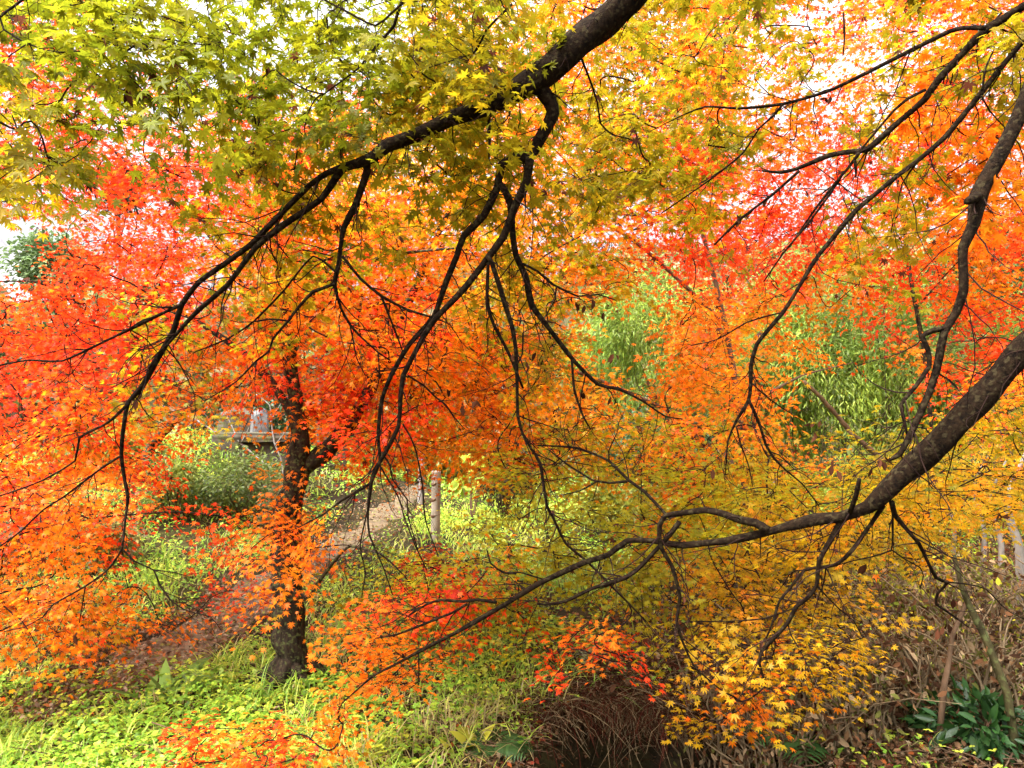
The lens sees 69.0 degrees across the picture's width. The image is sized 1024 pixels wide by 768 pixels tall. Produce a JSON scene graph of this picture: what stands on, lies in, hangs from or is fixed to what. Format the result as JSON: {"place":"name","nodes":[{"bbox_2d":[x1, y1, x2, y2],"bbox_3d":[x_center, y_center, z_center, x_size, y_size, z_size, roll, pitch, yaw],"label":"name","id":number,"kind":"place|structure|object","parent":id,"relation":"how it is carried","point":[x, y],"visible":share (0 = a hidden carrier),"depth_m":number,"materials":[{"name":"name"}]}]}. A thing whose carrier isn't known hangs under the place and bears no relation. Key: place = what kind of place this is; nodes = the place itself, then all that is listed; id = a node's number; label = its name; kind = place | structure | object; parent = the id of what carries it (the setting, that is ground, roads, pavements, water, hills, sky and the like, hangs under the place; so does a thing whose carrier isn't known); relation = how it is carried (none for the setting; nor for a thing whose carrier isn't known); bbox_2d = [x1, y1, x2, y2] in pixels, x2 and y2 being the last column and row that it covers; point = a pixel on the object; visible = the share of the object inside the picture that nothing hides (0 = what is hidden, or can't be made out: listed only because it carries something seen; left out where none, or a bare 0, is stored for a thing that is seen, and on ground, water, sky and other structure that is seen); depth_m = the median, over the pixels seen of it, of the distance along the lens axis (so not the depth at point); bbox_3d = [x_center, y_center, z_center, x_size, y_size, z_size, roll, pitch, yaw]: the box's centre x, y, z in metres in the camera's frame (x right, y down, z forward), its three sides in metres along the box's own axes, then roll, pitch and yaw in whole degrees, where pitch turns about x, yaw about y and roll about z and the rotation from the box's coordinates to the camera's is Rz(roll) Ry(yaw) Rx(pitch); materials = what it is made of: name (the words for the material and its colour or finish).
{"place":"outdoors","nodes":[
{"label":"outdoors","id":0,"kind":"place"},
{"bbox_2d":[0,236,195,313],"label":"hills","id":1,"kind":"structure","parent":0,"point":[2,244],"depth_m":133.21,"materials":[{"name":"white"}]},
{"bbox_2d":[94,485,426,689],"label":"path","id":2,"kind":"structure","parent":0,"point":[341,535],"depth_m":5.86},
{"bbox_2d":[0,342,1023,767],"bbox_3d":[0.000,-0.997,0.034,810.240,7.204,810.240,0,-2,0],"label":"ground","id":3,"kind":"structure","parent":0,"point":[648,758],"depth_m":6.12,"materials":[{"name":"green plant"}]},
{"bbox_2d":[0,514,62,572],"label":"shrub","id":4,"kind":"object","parent":3,"relation":"on","point":[18,556],"visible":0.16,"depth_m":6.88,"materials":[{"name":"green plant"}]},
{"bbox_2d":[0,300,114,457],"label":"evergreen tree","id":5,"kind":"object","parent":3,"relation":"on","point":[35,325],"visible":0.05,"depth_m":14.03,"materials":[{"name":"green plant"}]},
{"bbox_2d":[0,215,115,452],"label":"evergreen tree","id":6,"kind":"object","parent":3,"relation":"on","point":[28,261],"visible":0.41,"depth_m":11.78,"materials":[{"name":"green plant"}]},
{"bbox_2d":[38,509,152,578],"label":"shrub","id":7,"kind":"object","parent":3,"relation":"on","point":[135,538],"visible":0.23,"depth_m":6.86,"materials":[{"name":"green plant"}]},
{"bbox_2d":[51,426,183,466],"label":"shrub","id":8,"kind":"object","parent":3,"relation":"on","point":[133,448],"visible":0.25,"depth_m":9.84,"materials":[{"name":"green plant"}]},
{"bbox_2d":[87,149,156,427],"bbox_3d":[-7.991,-1.454,14.988,1.552,6.568,1.403,0,-2,14],"label":"evergreen tree","id":9,"kind":"object","parent":3,"relation":"on","point":[128,201],"visible":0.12,"depth_m":15.06,"materials":[{"name":"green plant"}]},
{"bbox_2d":[98,656,225,706],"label":"strap leaf plant","id":10,"kind":"object","parent":3,"relation":"on","point":[165,668],"visible":0.41,"depth_m":4.39,"materials":[{"name":"green plant"}]},
{"bbox_2d":[116,451,216,522],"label":"shrub","id":11,"kind":"object","parent":3,"relation":"on","point":[179,471],"visible":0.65,"depth_m":8.25,"materials":[{"name":"green plant"}]},
{"bbox_2d":[132,370,203,478],"bbox_3d":[-4.359,0.545,9.334,0.905,1.549,0.292,0,-2,-6],"label":"leaning tree","id":12,"kind":"object","parent":3,"relation":"on","point":[152,449],"visible":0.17,"depth_m":9.31,"materials":[{"name":"brown plant"}]},
{"bbox_2d":[162,394,288,484],"bbox_3d":[-3.565,0.717,9.342,1.737,1.185,0.321,0,-2,0],"label":"bare shrub","id":13,"kind":"object","parent":3,"relation":"on","point":[242,444],"visible":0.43,"depth_m":9.34,"materials":[{"name":"grey plant"}]},
{"bbox_2d":[217,407,252,457],"bbox_3d":[-3.897,0.699,10.581,0.559,0.736,0.424,1,-2,-15],"label":"boulder","id":14,"kind":"object","parent":3,"relation":"on","point":[225,445],"visible":0.24,"depth_m":10.39,"materials":[{"name":"stone"}]},
{"bbox_2d":[165,443,322,522],"bbox_3d":[-3.206,1.170,8.733,1.851,0.994,1.728,0,-2,0],"label":"shrub","id":15,"kind":"object","parent":3,"relation":"on","point":[224,492],"visible":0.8,"depth_m":8.49,"materials":[{"name":"green plant"}]},
{"bbox_2d":[211,432,290,491],"bbox_3d":[-3.297,1.030,9.574,1.048,0.814,0.527,0,-2,0],"label":"stone bench","id":16,"kind":"object","parent":3,"relation":"on","point":[264,443],"visible":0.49,"depth_m":9.43,"materials":[{"name":"grey stone"}]},
{"bbox_2d":[189,365,317,443],"bbox_3d":[-4.280,0.465,13.646,2.652,1.666,2.046,0,-2,0],"label":"evergreen tree","id":17,"kind":"object","parent":3,"relation":"on","point":[279,422],"visible":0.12,"depth_m":13.32,"materials":[{"name":"green plant"}]},
{"bbox_2d":[250,408,269,431],"bbox_3d":[-3.515,0.746,10.390,0.264,0.820,0.192,0,-2,-14],"label":"boulder","id":18,"kind":"object","parent":3,"relation":"on","point":[264,417],"visible":0.34,"depth_m":10.32,"materials":[{"name":"grey stone"}]},
{"bbox_2d":[226,291,315,423],"bbox_3d":[-4.705,-0.305,15.076,2.094,4.094,1.995,0,-2,0],"label":"evergreen tree","id":19,"kind":"object","parent":3,"relation":"on","point":[275,326],"visible":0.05,"depth_m":14.95,"materials":[{"name":"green plant"}]},
{"bbox_2d":[0,0,553,701],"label":"maple tree","id":20,"kind":"object","parent":3,"relation":"on","point":[284,554],"visible":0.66,"depth_m":4.28,"materials":[{"name":"orange plant"}]},
{"bbox_2d":[247,470,321,545],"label":"shrub","id":21,"kind":"object","parent":3,"relation":"on","point":[269,500],"visible":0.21,"depth_m":7.37,"materials":[{"name":"green plant"}]},
{"bbox_2d":[316,375,348,473],"bbox_3d":[-2.651,0.605,10.996,0.466,1.624,0.390,1,-2,-19],"label":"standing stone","id":22,"kind":"object","parent":3,"relation":"on","point":[328,467],"visible":0.1,"depth_m":10.83,"materials":[{"name":"grey stone"}]},
{"bbox_2d":[310,403,440,474],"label":"shrub","id":23,"kind":"object","parent":3,"relation":"on","point":[395,458],"visible":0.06,"depth_m":12.78,"materials":[{"name":"green plant"}]},
{"bbox_2d":[417,458,424,504],"bbox_3d":[-1.333,1.339,10.934,0.112,0.925,0.103,0,-2,0],"label":"bamboo post","id":24,"kind":"object","parent":3,"relation":"on","point":[421,497],"visible":0.34,"depth_m":10.88,"materials":[{"name":"beige plant"}]},
{"bbox_2d":[430,470,440,541],"bbox_3d":[-0.883,1.431,8.615,0.123,0.849,0.115,0,-2,0],"label":"bamboo post","id":25,"kind":"object","parent":3,"relation":"on","point":[435,503],"visible":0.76,"depth_m":8.57,"materials":[{"name":"brown plant"}]},
{"bbox_2d":[392,410,492,483],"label":"shrub","id":26,"kind":"object","parent":3,"relation":"on","point":[449,470],"visible":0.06,"depth_m":13.59,"materials":[{"name":"green plant"}]},
{"bbox_2d":[439,725,493,751],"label":"strap leaf plant","id":27,"kind":"object","parent":3,"relation":"on","point":[459,736],"visible":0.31,"depth_m":3.76,"materials":[{"name":"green plant"}]},
{"bbox_2d":[448,446,487,523],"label":"broadleaf plant","id":28,"kind":"object","parent":3,"relation":"on","point":[462,490],"visible":0.43,"depth_m":10.02,"materials":[{"name":"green plant"}]},
{"bbox_2d":[457,729,534,761],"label":"fern","id":29,"kind":"object","parent":3,"relation":"on","point":[512,748],"visible":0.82,"depth_m":3.66,"materials":[{"name":"green plant"}]},
{"bbox_2d":[458,460,548,518],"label":"shrub","id":30,"kind":"object","parent":3,"relation":"on","point":[499,505],"visible":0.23,"depth_m":10.45,"materials":[{"name":"green plant"}]},
{"bbox_2d":[0,0,1023,767],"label":"maple tree","id":31,"kind":"object","parent":3,"relation":"on","point":[258,106],"visible":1,"depth_m":2.65,"materials":[{"name":"orange plant"}]},
{"bbox_2d":[0,423,1023,767],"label":"ground cover","id":32,"kind":"object","parent":3,"relation":"on","point":[110,749],"visible":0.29,"depth_m":4.20,"materials":[{"name":"green plant"}]},
{"bbox_2d":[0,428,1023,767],"bbox_3d":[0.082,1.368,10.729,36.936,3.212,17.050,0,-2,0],"label":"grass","id":33,"kind":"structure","parent":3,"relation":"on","point":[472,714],"depth_m":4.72,"materials":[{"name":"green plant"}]},
{"bbox_2d":[0,211,1023,470],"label":"wood","id":34,"kind":"object","parent":3,"relation":"on","point":[240,385],"visible":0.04,"depth_m":18.41,"materials":[{"name":"orange plant"}]},
{"bbox_2d":[0,485,1023,767],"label":"fallen twigs","id":35,"kind":"object","parent":3,"relation":"on","point":[948,753],"visible":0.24,"depth_m":4.20,"materials":[{"name":"brown plant"}]},
{"bbox_2d":[0,438,1023,767],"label":"leaf litter","id":36,"kind":"object","parent":3,"relation":"on","point":[888,746],"visible":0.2,"depth_m":4.85,"materials":[{"name":"brown plant"}]},
{"bbox_2d":[563,639,611,668],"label":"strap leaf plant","id":37,"kind":"object","parent":3,"relation":"on","point":[590,650],"visible":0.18,"depth_m":4.95,"materials":[{"name":"green plant"}]},
{"bbox_2d":[186,0,1023,661],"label":"maple tree","id":38,"kind":"object","parent":3,"relation":"on","point":[680,378],"visible":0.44,"depth_m":4.83,"materials":[{"name":"brown plant"}]},
{"bbox_2d":[548,474,686,543],"bbox_3d":[1.437,1.547,9.412,2.100,1.059,1.569,-1,-2,24],"label":"shrub","id":39,"kind":"object","parent":3,"relation":"on","point":[611,496],"visible":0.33,"depth_m":9.35,"materials":[{"name":"green plant"}]},
{"bbox_2d":[471,606,771,767],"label":"dry grass","id":40,"kind":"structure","parent":3,"relation":"on","point":[615,711],"depth_m":4.19,"materials":[{"name":"brown plant"}]},
{"bbox_2d":[549,255,749,491],"bbox_3d":[2.266,-0.194,13.062,3.399,4.732,2.980,1,-2,-18],"label":"bamboo clump","id":41,"kind":"object","parent":3,"relation":"on","point":[624,362],"visible":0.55,"depth_m":12.59,"materials":[{"name":"green plant"}]},
{"bbox_2d":[574,399,737,496],"bbox_3d":[2.214,1.136,11.779,2.887,1.912,2.372,-1,-2,20],"label":"evergreen tree","id":42,"kind":"object","parent":3,"relation":"on","point":[628,436],"visible":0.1,"depth_m":11.68,"materials":[{"name":"green plant"}]},
{"bbox_2d":[655,482,774,536],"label":"shrub","id":43,"kind":"object","parent":3,"relation":"on","point":[722,509],"visible":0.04,"depth_m":8.76,"materials":[{"name":"green plant"}]},
{"bbox_2d":[610,580,839,767],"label":"dry shrub","id":44,"kind":"object","parent":3,"relation":"on","point":[719,740],"visible":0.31,"depth_m":4.10,"materials":[{"name":"brown plant"}]},
{"bbox_2d":[632,283,835,478],"bbox_3d":[4.342,0.090,14.337,4.551,4.037,3.581,0,-2,0],"label":"bamboo clump","id":45,"kind":"object","parent":3,"relation":"on","point":[710,402],"visible":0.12,"depth_m":14.03,"materials":[{"name":"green plant"}]},
{"bbox_2d":[738,710,851,767],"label":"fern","id":46,"kind":"object","parent":3,"relation":"on","point":[796,743],"visible":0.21,"depth_m":3.61,"materials":[{"name":"green plant"}]},
{"bbox_2d":[708,212,940,490],"bbox_3d":[5.464,-0.547,13.450,5.088,5.093,3.447,0,-2,0],"label":"bamboo clump","id":47,"kind":"object","parent":3,"relation":"on","point":[848,396],"visible":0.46,"depth_m":12.95,"materials":[{"name":"green plant"}]},
{"bbox_2d":[761,518,903,578],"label":"shrub","id":48,"kind":"object","parent":3,"relation":"on","point":[793,569],"visible":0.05,"depth_m":6.88,"materials":[{"name":"green plant"}]},
{"bbox_2d":[647,0,1023,537],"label":"maple tree","id":49,"kind":"object","parent":3,"relation":"on","point":[814,170],"visible":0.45,"depth_m":8.07,"materials":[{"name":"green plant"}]},
{"bbox_2d":[699,634,978,767],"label":"dry shrub","id":50,"kind":"object","parent":3,"relation":"on","point":[830,734],"visible":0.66,"depth_m":3.66,"materials":[{"name":"brown plant"}]},
{"bbox_2d":[803,380,950,519],"bbox_3d":[4.397,0.863,8.768,2.489,1.788,0.083,1,-2,-24],"label":"leaning pole","id":51,"kind":"object","parent":3,"relation":"on","point":[832,410],"visible":0.52,"depth_m":8.51,"materials":[{"name":"wood"}]},
{"bbox_2d":[764,583,1023,746],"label":"dry shrub","id":52,"kind":"object","parent":3,"relation":"on","point":[929,678],"visible":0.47,"depth_m":3.74,"materials":[{"name":"brown plant"}]},
{"bbox_2d":[785,234,1012,485],"bbox_3d":[6.490,-0.300,12.516,3.561,4.512,2.788,0,-2,0],"label":"bamboo clump","id":53,"kind":"object","parent":3,"relation":"on","point":[906,383],"visible":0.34,"depth_m":12.35,"materials":[{"name":"green plant"}]},
{"bbox_2d":[829,533,1014,629],"bbox_3d":[3.088,1.516,5.549,1.455,0.772,1.025,0,-2,0],"label":"dry shrub","id":54,"kind":"object","parent":3,"relation":"on","point":[902,580],"visible":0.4,"depth_m":5.49,"materials":[{"name":"brown plant"}]},
{"bbox_2d":[900,688,981,737],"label":"evergreen shrub","id":55,"kind":"object","parent":3,"relation":"on","point":[917,721],"visible":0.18,"depth_m":3.65,"materials":[{"name":"green plant"}]},
{"bbox_2d":[866,546,1023,665],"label":"dry shrub","id":56,"kind":"object","parent":3,"relation":"on","point":[994,610],"visible":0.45,"depth_m":4.55,"materials":[{"name":"brown plant"}]},
{"bbox_2d":[873,204,1023,461],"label":"evergreen tree","id":57,"kind":"object","parent":3,"relation":"on","point":[1001,296],"visible":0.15,"depth_m":14.98,"materials":[{"name":"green plant"}]},
{"bbox_2d":[936,603,966,751],"bbox_3d":[2.110,1.406,3.570,0.299,0.734,0.034,1,-2,-31],"label":"leaning sapling","id":58,"kind":"object","parent":3,"relation":"on","point":[942,705],"visible":0.73,"depth_m":3.54,"materials":[{"name":"brown plant"}]},
{"bbox_2d":[899,674,1023,765],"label":"evergreen shrub","id":59,"kind":"object","parent":3,"relation":"on","point":[990,704],"visible":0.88,"depth_m":3.43,"materials":[{"name":"green plant"}]},
{"bbox_2d":[947,457,999,559],"bbox_3d":[4.144,1.018,6.811,0.224,1.350,0.674,1,-2,-15],"label":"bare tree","id":60,"kind":"object","parent":3,"relation":"on","point":[953,535],"visible":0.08,"depth_m":6.94,"materials":[{"name":"grey plant"}]},
{"bbox_2d":[931,272,1023,480],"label":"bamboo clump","id":61,"kind":"object","parent":3,"relation":"on","point":[1015,329],"visible":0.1,"depth_m":12.33,"materials":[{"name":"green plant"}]},
{"bbox_2d":[934,365,1023,623],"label":"bare tree","id":62,"kind":"object","parent":3,"relation":"on","point":[1019,550],"visible":0.23,"depth_m":4.97,"materials":[{"name":"grey plant"}]},
{"bbox_2d":[970,422,995,574],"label":"bare tree","id":63,"kind":"object","parent":3,"relation":"on","point":[984,542],"visible":0.16,"depth_m":6.15,"materials":[{"name":"grey plant"}]},
{"bbox_2d":[952,554,1022,766],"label":"leaning sapling","id":64,"kind":"object","parent":3,"relation":"on","point":[1002,681],"visible":0.91,"depth_m":3.39,"materials":[{"name":"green plant"}]},
{"bbox_2d":[961,394,1014,593],"bbox_3d":[3.686,0.856,5.545,0.544,1.622,0.509,0,-2,0],"label":"bare tree","id":65,"kind":"object","parent":3,"relation":"on","point":[1001,548],"visible":0.27,"depth_m":5.56,"materials":[{"name":"grey plant"}]},
{"bbox_2d":[0,0,1023,319],"label":"sky","id":66,"kind":"structure","parent":0,"point":[5,234],"materials":[{"name":"white"}]}
]}

